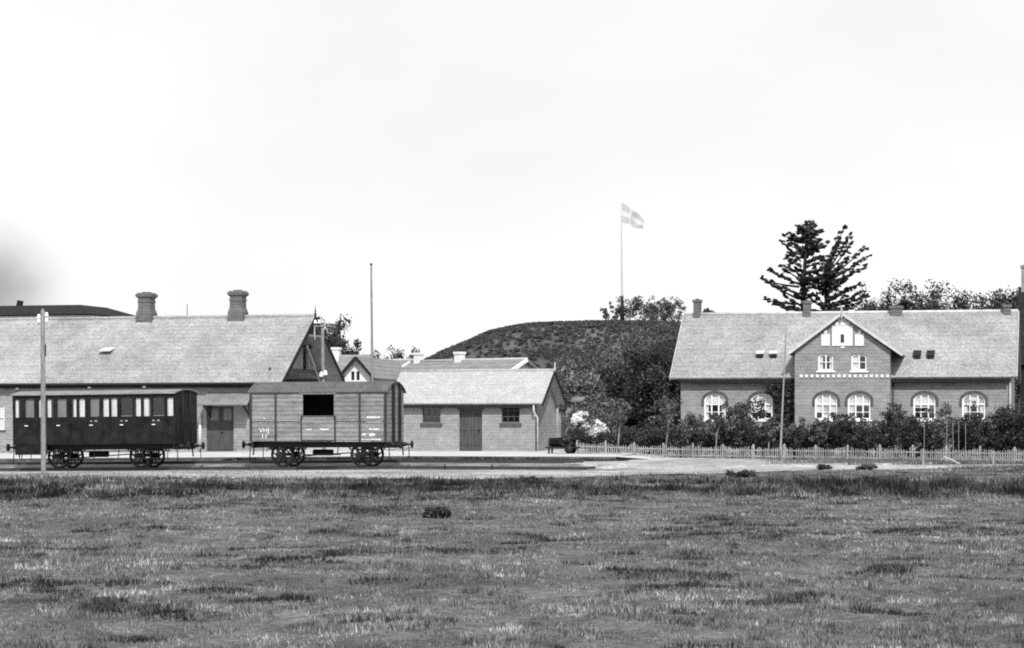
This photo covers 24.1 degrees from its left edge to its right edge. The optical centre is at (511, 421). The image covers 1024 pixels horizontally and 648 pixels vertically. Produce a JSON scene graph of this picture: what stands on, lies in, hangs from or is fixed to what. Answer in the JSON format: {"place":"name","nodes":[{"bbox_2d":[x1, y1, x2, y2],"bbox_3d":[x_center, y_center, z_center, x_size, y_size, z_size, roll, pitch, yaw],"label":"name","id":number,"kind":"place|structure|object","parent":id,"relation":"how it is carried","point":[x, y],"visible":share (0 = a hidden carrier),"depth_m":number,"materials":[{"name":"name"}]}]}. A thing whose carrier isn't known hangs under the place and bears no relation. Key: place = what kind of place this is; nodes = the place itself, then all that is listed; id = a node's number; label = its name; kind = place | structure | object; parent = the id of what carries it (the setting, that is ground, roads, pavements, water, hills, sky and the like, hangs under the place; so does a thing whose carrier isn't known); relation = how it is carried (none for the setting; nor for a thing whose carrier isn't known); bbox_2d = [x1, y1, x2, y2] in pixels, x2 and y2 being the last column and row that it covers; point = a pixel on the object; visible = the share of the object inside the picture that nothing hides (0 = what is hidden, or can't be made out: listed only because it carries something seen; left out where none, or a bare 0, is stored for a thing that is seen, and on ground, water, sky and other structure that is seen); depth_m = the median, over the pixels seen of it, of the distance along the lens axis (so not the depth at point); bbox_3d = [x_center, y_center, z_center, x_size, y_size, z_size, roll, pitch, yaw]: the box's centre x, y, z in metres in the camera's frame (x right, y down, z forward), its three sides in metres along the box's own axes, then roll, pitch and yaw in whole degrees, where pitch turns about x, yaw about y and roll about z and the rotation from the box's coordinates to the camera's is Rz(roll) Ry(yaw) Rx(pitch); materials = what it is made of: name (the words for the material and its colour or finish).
{"place":"outdoors","nodes":[
{"label":"outdoors","id":0,"kind":"place"},
{"bbox_2d":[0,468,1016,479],"bbox_3d":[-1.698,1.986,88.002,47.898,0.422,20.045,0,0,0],"label":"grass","id":1,"kind":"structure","parent":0,"point":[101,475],"depth_m":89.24,"materials":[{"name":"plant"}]},
{"bbox_2d":[0,464,1022,478],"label":"gravel path","id":2,"kind":"structure","parent":0,"point":[659,470],"depth_m":93.14,"materials":[{"name":"grey gravel"}]},
{"bbox_2d":[0,448,1023,647],"bbox_3d":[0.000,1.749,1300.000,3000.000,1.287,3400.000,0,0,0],"label":"ground","id":3,"kind":"structure","parent":0,"point":[644,642],"depth_m":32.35,"materials":[{"name":"plant"}]},
{"bbox_2d":[37,309,48,474],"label":"telegraph pole","id":4,"kind":"object","parent":3,"relation":"on","point":[43,402],"visible":0.98,"depth_m":91.92,"materials":[{"name":"grey wood"}]},
{"bbox_2d":[0,300,135,317],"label":"dark roofed barn","id":5,"kind":"structure","parent":3,"relation":"on","point":[19,310],"depth_m":152.04,"materials":[{"name":"black paint"}]},
{"bbox_2d":[0,290,344,452],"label":"station building","id":6,"kind":"structure","parent":3,"relation":"on","point":[221,365],"depth_m":129.78,"materials":[{"name":"tile"}]},
{"bbox_2d":[207,406,233,451],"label":"double door","id":7,"kind":"structure","parent":6,"relation":"in","point":[220,428],"depth_m":126.78,"materials":[{"name":"grey wood"}]},
{"bbox_2d":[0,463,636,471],"bbox_3d":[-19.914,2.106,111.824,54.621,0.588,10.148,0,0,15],"label":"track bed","id":8,"kind":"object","parent":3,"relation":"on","point":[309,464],"visible":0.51,"depth_m":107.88,"materials":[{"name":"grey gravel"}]},
{"bbox_2d":[0,459,583,464],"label":"railway track","id":9,"kind":"structure","parent":8,"relation":"on","point":[320,461],"depth_m":110.49,"materials":[{"name":"metal"}]},
{"bbox_2d":[0,466,594,470],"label":"railway track","id":10,"kind":"structure","parent":8,"relation":"on","point":[314,468],"depth_m":106.39,"materials":[{"name":"metal"}]},
{"bbox_2d":[6,386,204,467],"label":"passenger carriage","id":11,"kind":"object","parent":10,"relation":"on","point":[150,422],"visible":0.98,"depth_m":108.40,"materials":[{"name":"paint"}]},
{"bbox_2d":[25,399,34,417],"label":"window","id":12,"kind":"structure","parent":11,"relation":"in","point":[29,403],"depth_m":109.08,"materials":[{"name":"glass"}]},
{"bbox_2d":[57,399,66,417],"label":"window","id":13,"kind":"structure","parent":11,"relation":"in","point":[61,403],"depth_m":108.68,"materials":[{"name":"glass"}]},
{"bbox_2d":[79,398,85,417],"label":"window","id":14,"kind":"structure","parent":11,"relation":"in","point":[82,410],"depth_m":108.42,"materials":[{"name":"glass"}]},
{"bbox_2d":[90,398,99,416],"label":"window","id":15,"kind":"structure","parent":11,"relation":"in","point":[94,402],"depth_m":108.26,"materials":[{"name":"glass"}]},
{"bbox_2d":[103,398,109,416],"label":"window","id":16,"kind":"structure","parent":11,"relation":"in","point":[106,410],"depth_m":108.10,"materials":[{"name":"glass"}]},
{"bbox_2d":[134,397,141,416],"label":"window","id":17,"kind":"structure","parent":11,"relation":"in","point":[138,400],"depth_m":107.71,"materials":[{"name":"glass"}]},
{"bbox_2d":[143,397,150,416],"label":"window","id":18,"kind":"structure","parent":11,"relation":"in","point":[145,399],"depth_m":107.60,"materials":[{"name":"glass"}]},
{"bbox_2d":[149,395,167,443],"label":"compartment door","id":19,"kind":"structure","parent":11,"relation":"in","point":[149,395],"depth_m":107.39,"materials":[{"name":"paint"}]},
{"bbox_2d":[167,397,173,415],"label":"window","id":20,"kind":"structure","parent":11,"relation":"in","point":[170,399],"depth_m":107.29,"materials":[{"name":"glass"}]},
{"bbox_2d":[242,381,413,466],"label":"goods wagon","id":21,"kind":"object","parent":10,"relation":"on","point":[359,411],"visible":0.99,"depth_m":105.71,"materials":[{"name":"wood"}]},
{"bbox_2d":[0,447,673,461],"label":"platform","id":22,"kind":"structure","parent":3,"relation":"on","point":[222,455],"depth_m":117.19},
{"bbox_2d":[314,320,332,448],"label":"telegraph pole","id":23,"kind":"object","parent":22,"relation":"on","point":[323,374],"visible":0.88,"depth_m":116.92,"materials":[{"name":"grey wood"}]},
{"bbox_2d":[370,263,374,447],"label":"flagpole","id":24,"kind":"object","parent":22,"relation":"on","point":[372,363],"visible":0.7,"depth_m":127.95,"materials":[{"name":"grey wood"}]},
{"bbox_2d":[394,363,566,450],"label":"goods shed","id":25,"kind":"structure","parent":22,"relation":"on","point":[479,409],"depth_m":122.04,"materials":[{"name":"brick"}]},
{"bbox_2d":[423,408,439,422],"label":"window","id":26,"kind":"structure","parent":25,"relation":"in","point":[432,415],"depth_m":122.61,"materials":[{"name":"glass"}]},
{"bbox_2d":[460,410,481,450],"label":"door","id":27,"kind":"structure","parent":25,"relation":"in","point":[470,420],"depth_m":121.78,"materials":[{"name":"grey wood"}]},
{"bbox_2d":[502,408,519,422],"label":"window","id":28,"kind":"structure","parent":25,"relation":"in","point":[511,415],"depth_m":121.54,"materials":[{"name":"glass"}]},
{"bbox_2d":[546,445,601,453],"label":"hand trolley","id":29,"kind":"object","parent":22,"relation":"on","point":[568,449],"visible":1,"depth_m":115.98,"materials":[{"name":"metal"}]},
{"bbox_2d":[556,391,593,446],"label":"outhouse","id":30,"kind":"structure","parent":22,"relation":"on","point":[577,398],"depth_m":131.96,"materials":[{"name":"brick"}]},
{"bbox_2d":[561,401,617,451],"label":"flowering shrub","id":31,"kind":"object","parent":22,"relation":"on","point":[595,424],"visible":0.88,"depth_m":119.23,"materials":[{"name":"white plant"}]},
{"bbox_2d":[317,314,356,354],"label":"tree","id":32,"kind":"object","parent":3,"relation":"on","point":[333,342],"visible":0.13,"depth_m":163.47,"materials":[{"name":"grey plant"}]},
{"bbox_2d":[331,347,403,441],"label":"white gabled house","id":33,"kind":"structure","parent":3,"relation":"on","point":[354,368],"depth_m":140.89,"materials":[{"name":"paint"}]},
{"bbox_2d":[221,456,629,460],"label":"weeds","id":34,"kind":"object","parent":3,"relation":"on","point":[435,458],"visible":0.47,"depth_m":112.10,"materials":[{"name":"grey plant"}]},
{"bbox_2d":[421,505,451,518],"bbox_3d":[-1.493,1.819,48.042,0.614,0.351,0.603,0,0,11],"label":"tussock","id":35,"kind":"object","parent":3,"relation":"on","point":[438,512],"visible":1,"depth_m":47.88,"materials":[{"name":"black plant"}]},
{"bbox_2d":[402,351,538,368],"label":"house","id":36,"kind":"structure","parent":3,"relation":"on","point":[459,361],"depth_m":145.16,"materials":[{"name":"white paint"}]},
{"bbox_2d":[568,436,593,446],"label":"brushwood bundle","id":37,"kind":"object","parent":3,"relation":"on","point":[581,439],"visible":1,"depth_m":116.11,"materials":[{"name":"grey plant"}]},
{"bbox_2d":[556,368,618,410],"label":"tree","id":38,"kind":"object","parent":3,"relation":"on","point":[571,386],"visible":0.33,"depth_m":133.26,"materials":[{"name":"grey plant"}]},
{"bbox_2d":[546,338,628,381],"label":"tree","id":39,"kind":"object","parent":3,"relation":"on","point":[574,366],"visible":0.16,"depth_m":146.79,"materials":[{"name":"grey plant"}]},
{"bbox_2d":[570,391,632,434],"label":"tree","id":40,"kind":"object","parent":3,"relation":"on","point":[603,402],"visible":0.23,"depth_m":130.25,"materials":[{"name":"grey plant"}]},
{"bbox_2d":[568,342,635,426],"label":"tree","id":41,"kind":"object","parent":3,"relation":"on","point":[603,369],"visible":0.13,"depth_m":138.87,"materials":[{"name":"grey plant"}]},
{"bbox_2d":[586,429,620,451],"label":"garden shrub","id":42,"kind":"object","parent":3,"relation":"on","point":[602,437],"visible":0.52,"depth_m":117.92,"materials":[{"name":"grey plant"}]},
{"bbox_2d":[607,408,627,452],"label":"sapling","id":43,"kind":"object","parent":3,"relation":"on","point":[618,422],"visible":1,"depth_m":115.75,"materials":[{"name":"grey plant"}]},
{"bbox_2d":[610,431,642,452],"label":"garden shrub","id":44,"kind":"object","parent":3,"relation":"on","point":[622,435],"visible":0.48,"depth_m":117.85,"materials":[{"name":"grey plant"}]},
{"bbox_2d":[605,347,680,434],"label":"tree","id":45,"kind":"object","parent":3,"relation":"on","point":[619,379],"visible":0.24,"depth_m":135.39,"materials":[{"name":"black plant"}]},
{"bbox_2d":[621,423,665,453],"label":"garden shrub","id":46,"kind":"object","parent":3,"relation":"on","point":[644,439],"visible":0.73,"depth_m":117.27,"materials":[{"name":"grey plant"}]},
{"bbox_2d":[622,338,680,431],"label":"tree","id":47,"kind":"object","parent":3,"relation":"on","point":[656,370],"visible":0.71,"depth_m":132.20,"materials":[{"name":"black plant"}]},
{"bbox_2d":[647,396,683,456],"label":"sapling","id":48,"kind":"object","parent":3,"relation":"on","point":[666,408],"visible":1,"depth_m":114.49,"materials":[{"name":"grey plant"}]},
{"bbox_2d":[653,334,677,430],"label":"tree","id":49,"kind":"object","parent":3,"relation":"on","point":[671,341],"depth_m":141.54,"materials":[{"name":"grey plant"}]},
{"bbox_2d":[648,425,686,454],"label":"garden shrub","id":50,"kind":"object","parent":3,"relation":"on","point":[658,441],"visible":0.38,"depth_m":116.82,"materials":[{"name":"grey plant"}]},
{"bbox_2d":[662,411,711,456],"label":"garden shrub","id":51,"kind":"object","parent":3,"relation":"on","point":[680,442],"visible":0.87,"depth_m":114.89,"materials":[{"name":"black plant"}]},
{"bbox_2d":[685,419,719,456],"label":"garden shrub","id":52,"kind":"object","parent":3,"relation":"on","point":[703,427],"visible":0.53,"depth_m":115.08,"materials":[{"name":"black plant"}]},
{"bbox_2d":[705,413,728,457],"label":"sapling","id":53,"kind":"object","parent":3,"relation":"on","point":[719,425],"visible":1,"depth_m":113.12,"materials":[{"name":"grey plant"}]},
{"bbox_2d":[699,423,739,457],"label":"garden shrub","id":54,"kind":"object","parent":3,"relation":"on","point":[711,442],"visible":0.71,"depth_m":114.16,"materials":[{"name":"black plant"}]},
{"bbox_2d":[725,469,757,477],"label":"tussock","id":55,"kind":"object","parent":3,"relation":"on","point":[746,473],"visible":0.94,"depth_m":83.29,"materials":[{"name":"grey plant"}]},
{"bbox_2d":[714,397,768,457],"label":"garden shrub","id":56,"kind":"object","parent":3,"relation":"on","point":[736,424],"visible":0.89,"depth_m":113.93,"materials":[{"name":"grey plant"}]},
{"bbox_2d":[565,456,936,468],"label":"gravel yard","id":57,"kind":"structure","parent":3,"relation":"on","point":[652,462],"depth_m":105.46,"materials":[{"name":"grey gravel"}]},
{"bbox_2d":[779,312,787,459],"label":"utility pole","id":58,"kind":"object","parent":57,"relation":"on","point":[781,429],"visible":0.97,"depth_m":107.47,"materials":[{"name":"grey wood"}]},
{"bbox_2d":[735,424,771,457],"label":"garden shrub","id":59,"kind":"object","parent":3,"relation":"on","point":[743,434],"visible":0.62,"depth_m":113.62,"materials":[{"name":"black plant"}]},
{"bbox_2d":[744,419,787,457],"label":"garden shrub","id":60,"kind":"object","parent":3,"relation":"on","point":[764,444],"visible":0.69,"depth_m":112.62,"materials":[{"name":"black plant"}]},
{"bbox_2d":[755,417,778,457],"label":"sapling","id":61,"kind":"object","parent":3,"relation":"on","point":[770,424],"visible":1,"depth_m":111.63,"materials":[{"name":"grey plant"}]},
{"bbox_2d":[777,416,811,458],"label":"garden shrub","id":62,"kind":"object","parent":3,"relation":"on","point":[787,441],"visible":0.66,"depth_m":112.18,"materials":[{"name":"black plant"}]},
{"bbox_2d":[759,220,836,311],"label":"conifer","id":63,"kind":"object","parent":3,"relation":"on","point":[808,233],"visible":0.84,"depth_m":149.88,"materials":[{"name":"black plant"}]},
{"bbox_2d":[576,440,1023,462],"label":"picket fence","id":64,"kind":"object","parent":3,"relation":"on","point":[947,452],"visible":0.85,"depth_m":109.77,"materials":[{"name":"grey wood"}]},
{"bbox_2d":[789,425,827,458],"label":"garden shrub","id":65,"kind":"object","parent":3,"relation":"on","point":[804,441],"visible":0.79,"depth_m":111.36,"materials":[{"name":"black plant"}]},
{"bbox_2d":[808,417,827,458],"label":"sapling","id":66,"kind":"object","parent":3,"relation":"on","point":[817,425],"visible":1,"depth_m":109.91,"materials":[{"name":"grey plant"}]},
{"bbox_2d":[806,225,872,310],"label":"conifer","id":67,"kind":"object","parent":3,"relation":"on","point":[826,286],"visible":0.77,"depth_m":151.22,"materials":[{"name":"black plant"}]},
{"bbox_2d":[813,411,869,458],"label":"garden shrub","id":68,"kind":"object","parent":3,"relation":"on","point":[837,426],"visible":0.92,"depth_m":110.64,"materials":[{"name":"black plant"}]},
{"bbox_2d":[669,299,1020,453],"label":"brick house","id":69,"kind":"structure","parent":3,"relation":"on","point":[869,365],"depth_m":120.71,"materials":[{"name":"grey brick"}]},
{"bbox_2d":[704,393,727,421],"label":"window","id":70,"kind":"structure","parent":69,"relation":"in","point":[713,402],"depth_m":121.78,"materials":[{"name":"white paint"}]},
{"bbox_2d":[751,393,772,421],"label":"window","id":71,"kind":"structure","parent":69,"relation":"in","point":[768,403],"depth_m":121.16,"materials":[{"name":"white paint"}]},
{"bbox_2d":[765,383,794,452],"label":"climbing plant","id":72,"kind":"object","parent":69,"relation":"attached to","point":[773,390],"visible":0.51,"depth_m":120.59,"materials":[{"name":"black plant"}]},
{"bbox_2d":[913,393,935,421],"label":"window","id":73,"kind":"structure","parent":69,"relation":"in","point":[923,400],"depth_m":119.39,"materials":[{"name":"white paint"}]},
{"bbox_2d":[960,393,985,421],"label":"window","id":74,"kind":"structure","parent":69,"relation":"in","point":[980,400],"depth_m":118.84,"materials":[{"name":"white paint"}]},
{"bbox_2d":[840,423,878,458],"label":"garden shrub","id":75,"kind":"object","parent":3,"relation":"on","point":[859,441],"visible":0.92,"depth_m":109.98,"materials":[{"name":"black plant"}]},
{"bbox_2d":[857,418,893,456],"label":"garden shrub","id":76,"kind":"object","parent":3,"relation":"on","point":[876,425],"visible":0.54,"depth_m":110.70,"materials":[{"name":"black plant"}]},
{"bbox_2d":[761,457,1023,468],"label":"grass","id":77,"kind":"structure","parent":3,"relation":"on","point":[867,461],"depth_m":103.91,"materials":[{"name":"plant"}]},
{"bbox_2d":[877,403,931,459],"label":"garden shrub","id":78,"kind":"object","parent":3,"relation":"on","point":[892,432],"visible":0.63,"depth_m":110.21,"materials":[{"name":"black plant"}]},
{"bbox_2d":[894,418,937,459],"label":"garden shrub","id":79,"kind":"object","parent":3,"relation":"on","point":[910,434],"visible":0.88,"depth_m":108.36,"materials":[{"name":"black plant"}]},
{"bbox_2d":[915,417,954,459],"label":"garden shrub","id":80,"kind":"object","parent":3,"relation":"on","point":[934,447],"visible":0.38,"depth_m":109.34,"materials":[{"name":"black plant"}]},
{"bbox_2d":[917,400,976,460],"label":"garden shrub","id":81,"kind":"object","parent":3,"relation":"on","point":[943,430],"visible":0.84,"depth_m":107.77,"materials":[{"name":"black plant"}]},
{"bbox_2d":[946,412,986,460],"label":"garden shrub","id":82,"kind":"object","parent":3,"relation":"on","point":[961,438],"visible":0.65,"depth_m":107.36,"materials":[{"name":"black plant"}]},
{"bbox_2d":[955,412,1002,461],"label":"garden shrub","id":83,"kind":"object","parent":3,"relation":"on","point":[989,431],"visible":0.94,"depth_m":106.42,"materials":[{"name":"black plant"}]},
{"bbox_2d":[985,404,1022,460],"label":"garden shrub","id":84,"kind":"object","parent":3,"relation":"on","point":[1002,427],"visible":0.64,"depth_m":107.21,"materials":[{"name":"black plant"}]},
{"bbox_2d":[995,402,1023,461],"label":"garden shrub","id":85,"kind":"object","parent":3,"relation":"on","point":[1007,420],"visible":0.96,"depth_m":106.17,"materials":[{"name":"black plant"}]},
{"bbox_2d":[1018,265,1023,445],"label":"dark boarded house","id":86,"kind":"structure","parent":3,"relation":"on","point":[1021,302],"depth_m":131.38,"materials":[{"name":"wood"}]},
{"bbox_2d":[0,0,1023,358],"label":"sky","id":87,"kind":"structure","parent":0,"point":[483,157],"materials":[{"name":"white"}]},
{"bbox_2d":[547,436,570,446],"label":"brushwood bundle","id":88,"kind":"object","parent":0,"point":[563,441],"visible":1,"depth_m":116.40,"materials":[{"name":"black plant"}]},
{"bbox_2d":[321,323,1016,441],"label":"hill","id":89,"kind":"structure","parent":0,"point":[542,361],"depth_m":166.30,"materials":[{"name":"plant"}]},
{"bbox_2d":[363,344,419,358],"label":"tree","id":90,"kind":"object","parent":89,"relation":"on","point":[397,355],"visible":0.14,"depth_m":189.68,"materials":[{"name":"grey plant"}]},
{"bbox_2d":[424,319,680,373],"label":"undergrowth","id":91,"kind":"object","parent":89,"relation":"on","point":[672,328],"visible":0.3,"depth_m":168.29,"materials":[{"name":"grey plant"}]},
{"bbox_2d":[600,301,620,319],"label":"tree","id":92,"kind":"object","parent":89,"relation":"on","point":[607,315],"visible":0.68,"depth_m":181.10,"materials":[{"name":"grey plant"}]},
{"bbox_2d":[620,202,624,319],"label":"flagpole","id":93,"kind":"object","parent":89,"relation":"on","point":[622,316],"visible":0.91,"depth_m":175.94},
{"bbox_2d":[622,203,643,228],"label":"flag","id":94,"kind":"object","parent":93,"relation":"attached to","point":[632,218],"visible":1,"depth_m":176.06,"materials":[{"name":"fabric"}]},
{"bbox_2d":[615,294,659,320],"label":"tree","id":95,"kind":"object","parent":89,"relation":"on","point":[638,302],"visible":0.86,"depth_m":180.43,"materials":[{"name":"grey plant"}]},
{"bbox_2d":[607,323,674,424],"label":"tree","id":96,"kind":"object","parent":89,"relation":"on","point":[632,343],"visible":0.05,"depth_m":150.66,"materials":[{"name":"grey plant"}]},
{"bbox_2d":[640,300,674,320],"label":"tree","id":97,"kind":"object","parent":89,"relation":"on","point":[655,312],"visible":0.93,"depth_m":180.75,"materials":[{"name":"grey plant"}]},
{"bbox_2d":[656,296,686,321],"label":"tree","id":98,"kind":"object","parent":89,"relation":"on","point":[668,304],"visible":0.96,"depth_m":180.79,"materials":[{"name":"grey plant"}]},
{"bbox_2d":[825,282,888,310],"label":"tree","id":99,"kind":"object","parent":89,"relation":"on","point":[865,306],"visible":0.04,"depth_m":149.59,"materials":[{"name":"grey plant"}]},
{"bbox_2d":[855,292,894,310],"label":"tree","id":100,"kind":"object","parent":89,"relation":"on","point":[890,303],"visible":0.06,"depth_m":149.91,"materials":[{"name":"grey plant"}]},
{"bbox_2d":[880,278,939,310],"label":"tree","id":101,"kind":"object","parent":89,"relation":"on","point":[904,301],"visible":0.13,"depth_m":149.86,"materials":[{"name":"grey plant"}]},
{"bbox_2d":[905,278,986,309],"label":"tree","id":102,"kind":"object","parent":89,"relation":"on","point":[935,298],"visible":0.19,"depth_m":149.27,"materials":[{"name":"grey plant"}]},
{"bbox_2d":[949,292,992,309],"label":"tree","id":103,"kind":"object","parent":89,"relation":"on","point":[980,297],"visible":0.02,"depth_m":149.49,"materials":[{"name":"grey plant"}]},
{"bbox_2d":[974,291,1000,309],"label":"tree","id":104,"kind":"object","parent":89,"relation":"on","point":[992,301],"visible":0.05,"depth_m":149.69,"materials":[{"name":"grey plant"}]},
{"bbox_2d":[979,285,1019,411],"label":"tree","id":105,"kind":"object","parent":89,"relation":"on","point":[1014,298],"visible":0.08,"depth_m":149.83,"materials":[{"name":"grey plant"}]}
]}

